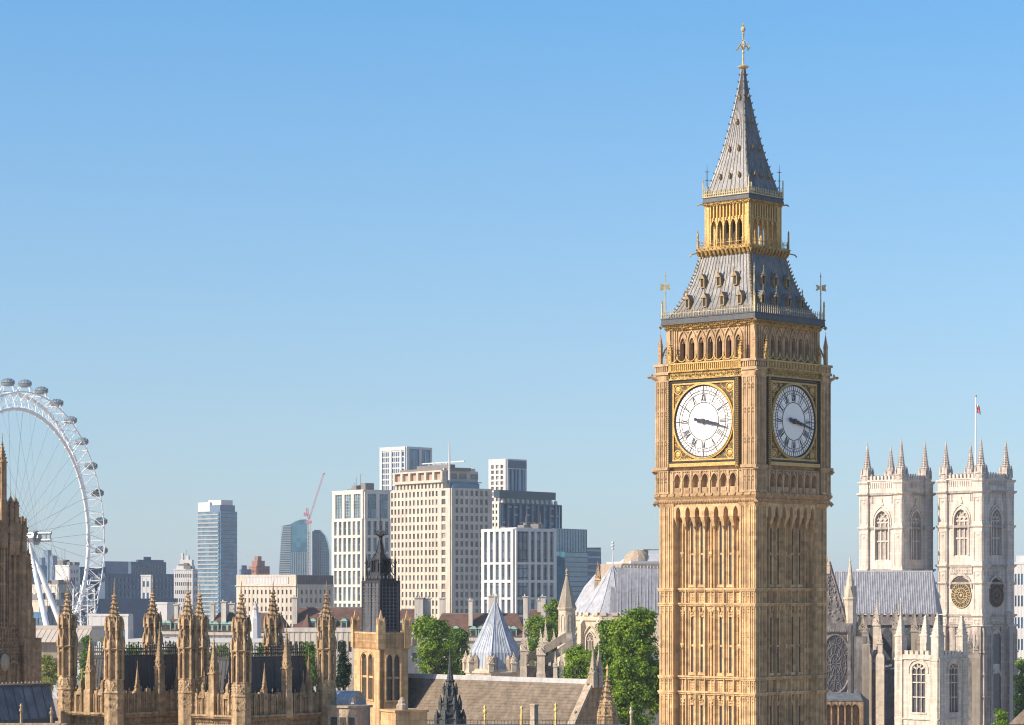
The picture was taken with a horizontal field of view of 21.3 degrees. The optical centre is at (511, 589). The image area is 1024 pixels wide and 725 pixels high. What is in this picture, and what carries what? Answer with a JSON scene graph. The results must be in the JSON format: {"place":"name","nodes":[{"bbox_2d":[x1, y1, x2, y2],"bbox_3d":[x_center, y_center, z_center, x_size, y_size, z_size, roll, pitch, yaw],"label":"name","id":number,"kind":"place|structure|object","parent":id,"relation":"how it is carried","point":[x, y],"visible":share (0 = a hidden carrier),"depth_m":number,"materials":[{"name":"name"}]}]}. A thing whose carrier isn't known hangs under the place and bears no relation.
{"place":"outdoors","nodes":[
{"label":"outdoors","id":0,"kind":"place"},
{"bbox_2d":[0,434,41,683],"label":"palace tower","id":1,"kind":"structure","parent":0,"point":[20,651],"depth_m":264.95,"materials":[{"name":"stone"}]},
{"bbox_2d":[0,535,8,627],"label":"window","id":2,"kind":"structure","parent":1,"relation":"in","point":[1,549],"depth_m":263.98,"materials":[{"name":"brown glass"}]},
{"bbox_2d":[0,681,57,722],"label":"lead roof","id":3,"kind":"structure","parent":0,"point":[35,700],"depth_m":217.78,"materials":[{"name":"metal"}]},
{"bbox_2d":[32,565,46,584],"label":"glass block","id":4,"kind":"structure","parent":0,"point":[44,567],"depth_m":1307.08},
{"bbox_2d":[43,550,51,580],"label":"tower","id":5,"kind":"structure","parent":0,"point":[47,560],"depth_m":2300.62,"materials":[{"name":"blue stone"}]},
{"bbox_2d":[32,593,64,611],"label":"roof block","id":6,"kind":"structure","parent":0,"point":[35,604],"depth_m":1024.51,"materials":[{"name":"beige concrete"}]},
{"bbox_2d":[50,556,56,580],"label":"tower","id":7,"kind":"structure","parent":0,"point":[54,563],"depth_m":2200.99,"materials":[{"name":"blue stone"}]},
{"bbox_2d":[32,566,93,624],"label":"theatre block","id":8,"kind":"structure","parent":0,"point":[61,586],"depth_m":1055.96,"materials":[{"name":"concrete"}]},
{"bbox_2d":[55,560,79,584],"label":"white block","id":9,"kind":"structure","parent":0,"point":[69,567],"depth_m":1202.75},
{"bbox_2d":[36,625,104,673],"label":"station roof","id":10,"kind":"structure","parent":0,"point":[47,634],"depth_m":641.60,"materials":[{"name":"beige metal"}]},
{"bbox_2d":[79,567,105,601],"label":"office block","id":11,"kind":"structure","parent":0,"point":[93,570],"depth_m":1257.33,"materials":[{"name":"blue glass"}]},
{"bbox_2d":[88,614,132,654],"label":"riverside hall","id":12,"kind":"structure","parent":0,"point":[96,619],"depth_m":781.27,"materials":[{"name":"white stone"}]},
{"bbox_2d":[101,561,127,573],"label":"office block","id":13,"kind":"structure","parent":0,"point":[116,567],"depth_m":1507.98,"materials":[{"name":"blue stone"}]},
{"bbox_2d":[56,576,209,724],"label":"palace pavilion","id":14,"kind":"structure","parent":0,"point":[120,688],"depth_m":224.22,"materials":[{"name":"stone"}]},
{"bbox_2d":[98,574,173,598],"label":"office block","id":15,"kind":"structure","parent":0,"point":[127,586],"depth_m":1266.62,"materials":[{"name":"blue glass"}]},
{"bbox_2d":[140,575,152,597],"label":"stair tower","id":16,"kind":"structure","parent":0,"point":[146,585],"depth_m":1180.15,"materials":[{"name":"concrete"}]},
{"bbox_2d":[128,557,165,573],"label":"office block","id":17,"kind":"structure","parent":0,"point":[146,565],"depth_m":1462.04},
{"bbox_2d":[155,602,175,620],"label":"building","id":18,"kind":"structure","parent":0,"point":[166,609],"depth_m":900.19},
{"bbox_2d":[161,601,184,637],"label":"tiled range","id":19,"kind":"structure","parent":0,"point":[169,628],"depth_m":640.36,"materials":[{"name":"stone"}]},
{"bbox_2d":[173,553,197,614],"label":"white block","id":20,"kind":"structure","parent":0,"point":[185,572],"depth_m":1100.94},
{"bbox_2d":[128,638,284,662],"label":"white terrace","id":21,"kind":"structure","parent":0,"point":[219,641],"depth_m":481.49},
{"bbox_2d":[197,500,236,620],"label":"banded tower","id":22,"kind":"structure","parent":0,"point":[217,546],"depth_m":1806.14,"materials":[{"name":"blue glass"}]},
{"bbox_2d":[208,600,236,637],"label":"tiled range","id":23,"kind":"structure","parent":0,"point":[220,624],"depth_m":641.49,"materials":[{"name":"stone"}]},
{"bbox_2d":[239,565,251,574],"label":"office block","id":24,"kind":"structure","parent":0,"point":[243,570],"depth_m":1402.47,"materials":[{"name":"blue stone"}]},
{"bbox_2d":[177,580,336,724],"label":"palace pavilion","id":25,"kind":"structure","parent":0,"point":[273,685],"depth_m":218.51,"materials":[{"name":"stone"}]},
{"bbox_2d":[248,556,269,574],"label":"apartment block","id":26,"kind":"structure","parent":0,"point":[258,567],"depth_m":1502.88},
{"bbox_2d":[252,601,290,637],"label":"tiled range","id":27,"kind":"structure","parent":0,"point":[262,615],"depth_m":622.30,"materials":[{"name":"stone"}]},
{"bbox_2d":[235,575,333,627],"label":"stone office block","id":28,"kind":"structure","parent":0,"point":[309,590],"depth_m":805.42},
{"bbox_2d":[279,519,310,574],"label":"curved glass tower","id":29,"kind":"structure","parent":0,"point":[294,551],"depth_m":2202.00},
{"bbox_2d":[301,613,313,627],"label":"brown gable","id":30,"kind":"structure","parent":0,"point":[307,622],"depth_m":559.57,"materials":[{"name":"tile"}]},
{"bbox_2d":[312,530,330,574],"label":"curved glass tower","id":31,"kind":"structure","parent":0,"point":[321,557],"depth_m":2230.00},
{"bbox_2d":[284,628,360,691],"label":"stone terrace","id":32,"kind":"structure","parent":0,"point":[302,635],"depth_m":440.30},
{"bbox_2d":[291,595,360,627],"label":"tiled range","id":33,"kind":"structure","parent":0,"point":[343,615],"depth_m":622.74,"materials":[{"name":"stone"}]},
{"bbox_2d":[332,474,390,606],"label":"apartment tower","id":34,"kind":"structure","parent":0,"point":[357,510],"depth_m":965.09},
{"bbox_2d":[336,495,340,518],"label":"window","id":35,"kind":"structure","parent":34,"relation":"in","point":[337,496],"depth_m":973.42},
{"bbox_2d":[355,494,360,517],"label":"window","id":36,"kind":"structure","parent":34,"relation":"in","point":[355,494],"depth_m":962.79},
{"bbox_2d":[368,494,375,517],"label":"window","id":37,"kind":"structure","parent":34,"relation":"in","point":[368,494],"depth_m":962.08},
{"bbox_2d":[379,494,386,517],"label":"window","id":38,"kind":"structure","parent":34,"relation":"in","point":[380,495],"depth_m":964.43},
{"bbox_2d":[380,446,431,490],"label":"apartment tower","id":39,"kind":"structure","parent":0,"point":[393,460],"depth_m":1265.85,"materials":[{"name":"white concrete"}]},
{"bbox_2d":[383,452,387,489],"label":"window","id":40,"kind":"structure","parent":39,"relation":"in","point":[387,452],"depth_m":1268.65,"materials":[{"name":"blue glass"}]},
{"bbox_2d":[392,450,398,489],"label":"window","id":41,"kind":"structure","parent":39,"relation":"in","point":[396,450],"depth_m":1265.25,"materials":[{"name":"blue glass"}]},
{"bbox_2d":[409,449,418,469],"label":"window","id":42,"kind":"structure","parent":39,"relation":"in","point":[416,451],"depth_m":1264.02,"materials":[{"name":"blue glass"}]},
{"bbox_2d":[422,450,429,465],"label":"window","id":43,"kind":"structure","parent":39,"relation":"in","point":[423,451],"depth_m":1270.20,"materials":[{"name":"blue glass"}]},
{"bbox_2d":[400,596,431,673],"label":"tiled range","id":44,"kind":"structure","parent":0,"point":[422,605],"depth_m":630.97,"materials":[{"name":"stone"}]},
{"bbox_2d":[390,442,491,619],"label":"office slab","id":45,"kind":"structure","parent":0,"point":[440,516],"depth_m":1008.97,"materials":[{"name":"beige stone"}]},
{"bbox_2d":[53,614,858,722],"bbox_3d":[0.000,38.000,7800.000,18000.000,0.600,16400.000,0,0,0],"label":"ground","id":46,"kind":"structure","parent":0,"point":[55,704],"depth_m":877.31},
{"bbox_2d":[0,713,66,724],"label":"parapet ledge","id":47,"kind":"object","parent":46,"relation":"on","point":[2,723],"visible":1,"depth_m":149.90,"materials":[{"name":"stone"}]},
{"bbox_2d":[42,652,57,691],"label":"tree","id":48,"kind":"object","parent":46,"relation":"on","point":[50,665],"visible":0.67,"depth_m":599.29,"materials":[{"name":"green plant"}]},
{"bbox_2d":[0,378,107,687],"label":"observation wheel","id":49,"kind":"object","parent":46,"relation":"on","point":[35,538],"visible":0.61,"depth_m":977.54,"materials":[{"name":"white paint"}]},
{"bbox_2d":[33,598,85,692],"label":"blue block","id":50,"kind":"structure","parent":46,"relation":"on","point":[50,615],"depth_m":987.95,"materials":[{"name":"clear glass"}]},
{"bbox_2d":[52,578,100,698],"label":"boarding platform","id":51,"kind":"structure","parent":46,"relation":"on","point":[54,693],"depth_m":944.76,"materials":[{"name":"white paint"}]},
{"bbox_2d":[77,635,92,686],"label":"tree","id":52,"kind":"object","parent":46,"relation":"on","point":[85,639],"visible":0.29,"depth_m":559.17,"materials":[{"name":"green plant"}]},
{"bbox_2d":[96,598,176,638],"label":"warehouse","id":53,"kind":"structure","parent":46,"relation":"on","point":[137,608],"depth_m":1021.66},
{"bbox_2d":[250,604,260,637],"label":"ventilation shaft","id":54,"kind":"object","parent":46,"relation":"on","point":[255,618],"visible":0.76,"depth_m":519.22,"materials":[{"name":"stone"}]},
{"bbox_2d":[296,641,317,687],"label":"tree","id":55,"kind":"object","parent":46,"relation":"on","point":[312,654],"visible":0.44,"depth_m":409.27,"materials":[{"name":"green plant"}]},
{"bbox_2d":[304,473,324,574],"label":"tower crane","id":56,"kind":"object","parent":46,"relation":"on","point":[306,514],"visible":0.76,"depth_m":2189.42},
{"bbox_2d":[335,640,352,690],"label":"conifer","id":57,"kind":"object","parent":46,"relation":"on","point":[343,680],"visible":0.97,"depth_m":299.70,"materials":[{"name":"green plant"}]},
{"bbox_2d":[326,704,372,724],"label":"pavilion","id":58,"kind":"structure","parent":46,"relation":"on","point":[344,714],"depth_m":219.77,"materials":[{"name":"stone"}]},
{"bbox_2d":[336,690,366,704],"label":"barrel roof","id":59,"kind":"structure","parent":58,"relation":"on","point":[351,697],"depth_m":229.29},
{"bbox_2d":[351,514,411,724],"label":"lantern tower","id":60,"kind":"structure","parent":46,"relation":"on","point":[380,643],"depth_m":248.79,"materials":[{"name":"beige stone"}]},
{"bbox_2d":[364,655,372,698],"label":"window","id":61,"kind":"structure","parent":60,"relation":"in","point":[365,655],"depth_m":250.30,"materials":[{"name":"black glass"}]},
{"bbox_2d":[387,655,398,699],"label":"window","id":62,"kind":"structure","parent":60,"relation":"in","point":[389,660],"depth_m":247.69,"materials":[{"name":"black glass"}]},
{"bbox_2d":[379,697,428,724],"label":"flat roofed annex","id":63,"kind":"object","parent":46,"relation":"on","point":[401,713],"visible":1,"depth_m":216.85,"materials":[{"name":"stone"}]},
{"bbox_2d":[411,613,462,674],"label":"tree","id":64,"kind":"object","parent":46,"relation":"on","point":[433,650],"visible":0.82,"depth_m":438.67,"materials":[{"name":"green plant"}]},
{"bbox_2d":[434,647,465,723],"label":"iron spirelet","id":65,"kind":"object","parent":46,"relation":"on","point":[450,707],"visible":0.98,"depth_m":189.53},
{"bbox_2d":[442,628,471,674],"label":"tree","id":66,"kind":"object","parent":46,"relation":"on","point":[459,635],"visible":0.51,"depth_m":453.95,"materials":[{"name":"green plant"}]},
{"bbox_2d":[347,643,619,723],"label":"great hall","id":67,"kind":"structure","parent":46,"relation":"on","point":[503,699],"depth_m":240.10,"materials":[{"name":"stone"}]},
{"bbox_2d":[481,514,556,621],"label":"apartment tower","id":68,"kind":"structure","parent":46,"relation":"on","point":[518,562],"depth_m":904.81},
{"bbox_2d":[517,531,526,561],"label":"window","id":69,"kind":"structure","parent":68,"relation":"in","point":[520,536],"depth_m":901.92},
{"bbox_2d":[517,564,526,579],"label":"window","id":70,"kind":"structure","parent":68,"relation":"in","point":[520,572],"depth_m":901.92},
{"bbox_2d":[517,583,526,596],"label":"window","id":71,"kind":"structure","parent":68,"relation":"in","point":[520,590],"depth_m":901.81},
{"bbox_2d":[427,720,624,724],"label":"palace roof edge","id":72,"kind":"object","parent":46,"relation":"on","point":[526,724],"visible":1,"depth_m":155.65,"materials":[{"name":"stone"}]},
{"bbox_2d":[492,490,561,528],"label":"office block","id":73,"kind":"structure","parent":46,"relation":"on","point":[511,508],"depth_m":1164.57,"materials":[{"name":"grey glass"}]},
{"bbox_2d":[529,704,538,724],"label":"stone chimney","id":74,"kind":"object","parent":46,"relation":"on","point":[533,712],"visible":1,"depth_m":152.91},
{"bbox_2d":[522,613,555,665],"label":"tree","id":75,"kind":"object","parent":46,"relation":"on","point":[536,625],"visible":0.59,"depth_m":538.85,"materials":[{"name":"green plant"}]},
{"bbox_2d":[542,598,558,654],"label":"tree","id":76,"kind":"object","parent":46,"relation":"on","point":[552,611],"visible":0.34,"depth_m":558.88,"materials":[{"name":"green plant"}]},
{"bbox_2d":[557,569,576,665],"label":"stair turret","id":77,"kind":"object","parent":46,"relation":"on","point":[566,608],"visible":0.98,"depth_m":423.06,"materials":[{"name":"beige stone"}]},
{"bbox_2d":[552,528,587,603],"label":"office block","id":78,"kind":"structure","parent":46,"relation":"on","point":[572,555],"depth_m":1064.87,"materials":[{"name":"teal glass"}]},
{"bbox_2d":[558,643,591,678],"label":"tree","id":79,"kind":"object","parent":46,"relation":"on","point":[575,656],"visible":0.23,"depth_m":371.02,"materials":[{"name":"green plant"}]},
{"bbox_2d":[587,547,600,581],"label":"office block","id":80,"kind":"structure","parent":46,"relation":"on","point":[594,556],"depth_m":1309.73,"materials":[{"name":"blue glass"}]},
{"bbox_2d":[590,617,619,688],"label":"tree","id":81,"kind":"object","parent":46,"relation":"on","point":[606,658],"visible":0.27,"depth_m":351.04,"materials":[{"name":"green plant"}]},
{"bbox_2d":[597,664,617,723],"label":"stone pinnacle","id":82,"kind":"object","parent":46,"relation":"on","point":[607,710],"visible":1,"depth_m":207.60,"materials":[{"name":"stone"}]},
{"bbox_2d":[608,655,647,724],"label":"tree","id":83,"kind":"object","parent":46,"relation":"on","point":[625,670],"visible":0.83,"depth_m":329.17,"materials":[{"name":"green plant"}]},
{"bbox_2d":[601,549,658,579],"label":"domed hall","id":84,"kind":"structure","parent":46,"relation":"on","point":[639,557],"depth_m":803.66,"materials":[{"name":"stone"}]},
{"bbox_2d":[602,603,658,724],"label":"tree","id":85,"kind":"object","parent":46,"relation":"on","point":[632,632],"visible":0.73,"depth_m":343.78,"materials":[{"name":"green plant"}]},
{"bbox_2d":[647,23,838,724],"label":"clock tower","id":86,"kind":"structure","parent":46,"relation":"on","point":[743,471],"depth_m":285.42,"materials":[{"name":"stone"}]},
{"bbox_2d":[827,554,868,724],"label":"abbey transept","id":87,"kind":"structure","parent":46,"relation":"on","point":[847,669],"depth_m":461.96,"materials":[{"name":"stone"}]},
{"bbox_2d":[827,633,851,692],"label":"rose window","id":88,"kind":"structure","parent":87,"relation":"in","point":[837,646],"depth_m":462.18,"materials":[{"name":"grey glass"}]},
{"bbox_2d":[834,571,980,724],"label":"abbey nave","id":89,"kind":"structure","parent":46,"relation":"on","point":[881,593],"depth_m":501.14,"materials":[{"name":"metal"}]},
{"bbox_2d":[868,627,872,654],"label":"window","id":90,"kind":"structure","parent":89,"relation":"in","point":[870,631],"depth_m":502.18,"materials":[{"name":"grey glass"}]},
{"bbox_2d":[882,626,891,659],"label":"window","id":91,"kind":"structure","parent":89,"relation":"in","point":[886,634],"depth_m":501.44,"materials":[{"name":"grey glass"}]},
{"bbox_2d":[906,627,910,649],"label":"window","id":92,"kind":"structure","parent":89,"relation":"in","point":[908,630],"depth_m":500.59,"materials":[{"name":"grey glass"}]},
{"bbox_2d":[990,708,1009,724],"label":"tree","id":93,"kind":"object","parent":46,"relation":"on","point":[1001,717],"visible":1,"depth_m":399.58,"materials":[{"name":"green plant"}]},
{"bbox_2d":[1009,657,1023,716],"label":"tree","id":94,"kind":"object","parent":46,"relation":"on","point":[1018,697],"visible":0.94,"depth_m":519.33,"materials":[{"name":"green plant"}]},
{"bbox_2d":[1014,556,1023,674],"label":"modern office","id":95,"kind":"structure","parent":46,"relation":"on","point":[1019,591],"depth_m":801.02,"materials":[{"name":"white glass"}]},
{"bbox_2d":[438,594,528,674],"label":"tiled range","id":96,"kind":"structure","parent":0,"point":[470,620],"depth_m":602.68,"materials":[{"name":"stone"}]},
{"bbox_2d":[462,596,519,676],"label":"chapter house","id":97,"kind":"structure","parent":0,"point":[495,650],"depth_m":426.11,"materials":[{"name":"beige stone"}]},
{"bbox_2d":[489,459,526,502],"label":"apartment tower","id":98,"kind":"structure","parent":0,"point":[507,474],"depth_m":1303.94,"materials":[{"name":"white concrete"}]},
{"bbox_2d":[0,0,1023,591],"label":"sky","id":99,"kind":"structure","parent":0,"point":[255,251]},
{"bbox_2d":[528,594,550,665],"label":"tiled range","id":100,"kind":"structure","parent":0,"point":[540,605],"depth_m":643.30,"materials":[{"name":"stone"}]},
{"bbox_2d":[518,619,579,677],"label":"raking buttress roof","id":101,"kind":"structure","parent":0,"point":[542,669],"depth_m":408.00,"materials":[{"name":"stone"}]},
{"bbox_2d":[575,540,658,724],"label":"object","id":102,"kind":"structure","parent":0,"point":[612,593],"depth_m":432.55,"materials":[{"name":"beige stone"}]},
{"bbox_2d":[584,625,593,649],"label":"window","id":103,"kind":"structure","parent":102,"relation":"in","point":[589,639],"depth_m":431.32,"materials":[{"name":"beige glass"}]},
{"bbox_2d":[856,438,935,614],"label":"abbey tower","id":104,"kind":"structure","parent":0,"point":[895,528],"depth_m":569.88,"materials":[{"name":"white stone"}]},
{"bbox_2d":[877,512,887,559],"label":"window","id":105,"kind":"structure","parent":104,"relation":"in","point":[883,524],"depth_m":570.02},
{"bbox_2d":[912,513,918,559],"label":"window","id":106,"kind":"structure","parent":104,"relation":"in","point":[914,513],"depth_m":569.88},
{"bbox_2d":[894,599,968,724],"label":"parish church tower","id":107,"kind":"structure","parent":0,"point":[931,681],"depth_m":423.37,"materials":[{"name":"white stone"}]},
{"bbox_2d":[913,664,924,711],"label":"window","id":108,"kind":"structure","parent":107,"relation":"in","point":[914,670],"depth_m":423.08,"materials":[{"name":"grey glass"}]},
{"bbox_2d":[950,664,955,711],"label":"window","id":109,"kind":"structure","parent":107,"relation":"in","point":[952,664],"depth_m":423.19,"materials":[{"name":"grey glass"}]},
{"bbox_2d":[935,440,1018,724],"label":"abbey tower","id":110,"kind":"structure","parent":0,"point":[975,566],"depth_m":564.52,"materials":[{"name":"white stone"}]},
{"bbox_2d":[956,510,966,554],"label":"window","id":111,"kind":"structure","parent":110,"relation":"in","point":[957,523],"depth_m":565.17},
{"bbox_2d":[975,395,976,467],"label":"flagpole","id":112,"kind":"object","parent":110,"relation":"on","point":[975,433],"visible":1,"depth_m":565.86,"materials":[{"name":"white metal"}]},
{"bbox_2d":[994,511,998,554],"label":"window","id":113,"kind":"structure","parent":110,"relation":"in","point":[994,511],"depth_m":564.61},
{"bbox_2d":[993,634,999,663],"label":"window","id":114,"kind":"structure","parent":110,"relation":"in","point":[996,637],"depth_m":563.92,"materials":[{"name":"grey glass"}]},
{"bbox_2d":[993,674,999,713],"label":"window","id":115,"kind":"structure","parent":110,"relation":"in","point":[996,677],"depth_m":563.92,"materials":[{"name":"grey glass"}]},
{"bbox_2d":[1006,611,1012,721],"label":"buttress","id":116,"kind":"object","parent":110,"relation":"attached to","point":[1011,666],"visible":1,"depth_m":299.87,"materials":[{"name":"beige stone"}]},
{"bbox_2d":[1009,710,1023,724],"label":"house roof","id":117,"kind":"structure","parent":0,"point":[1018,719],"depth_m":280.67,"materials":[{"name":"brown tile"}]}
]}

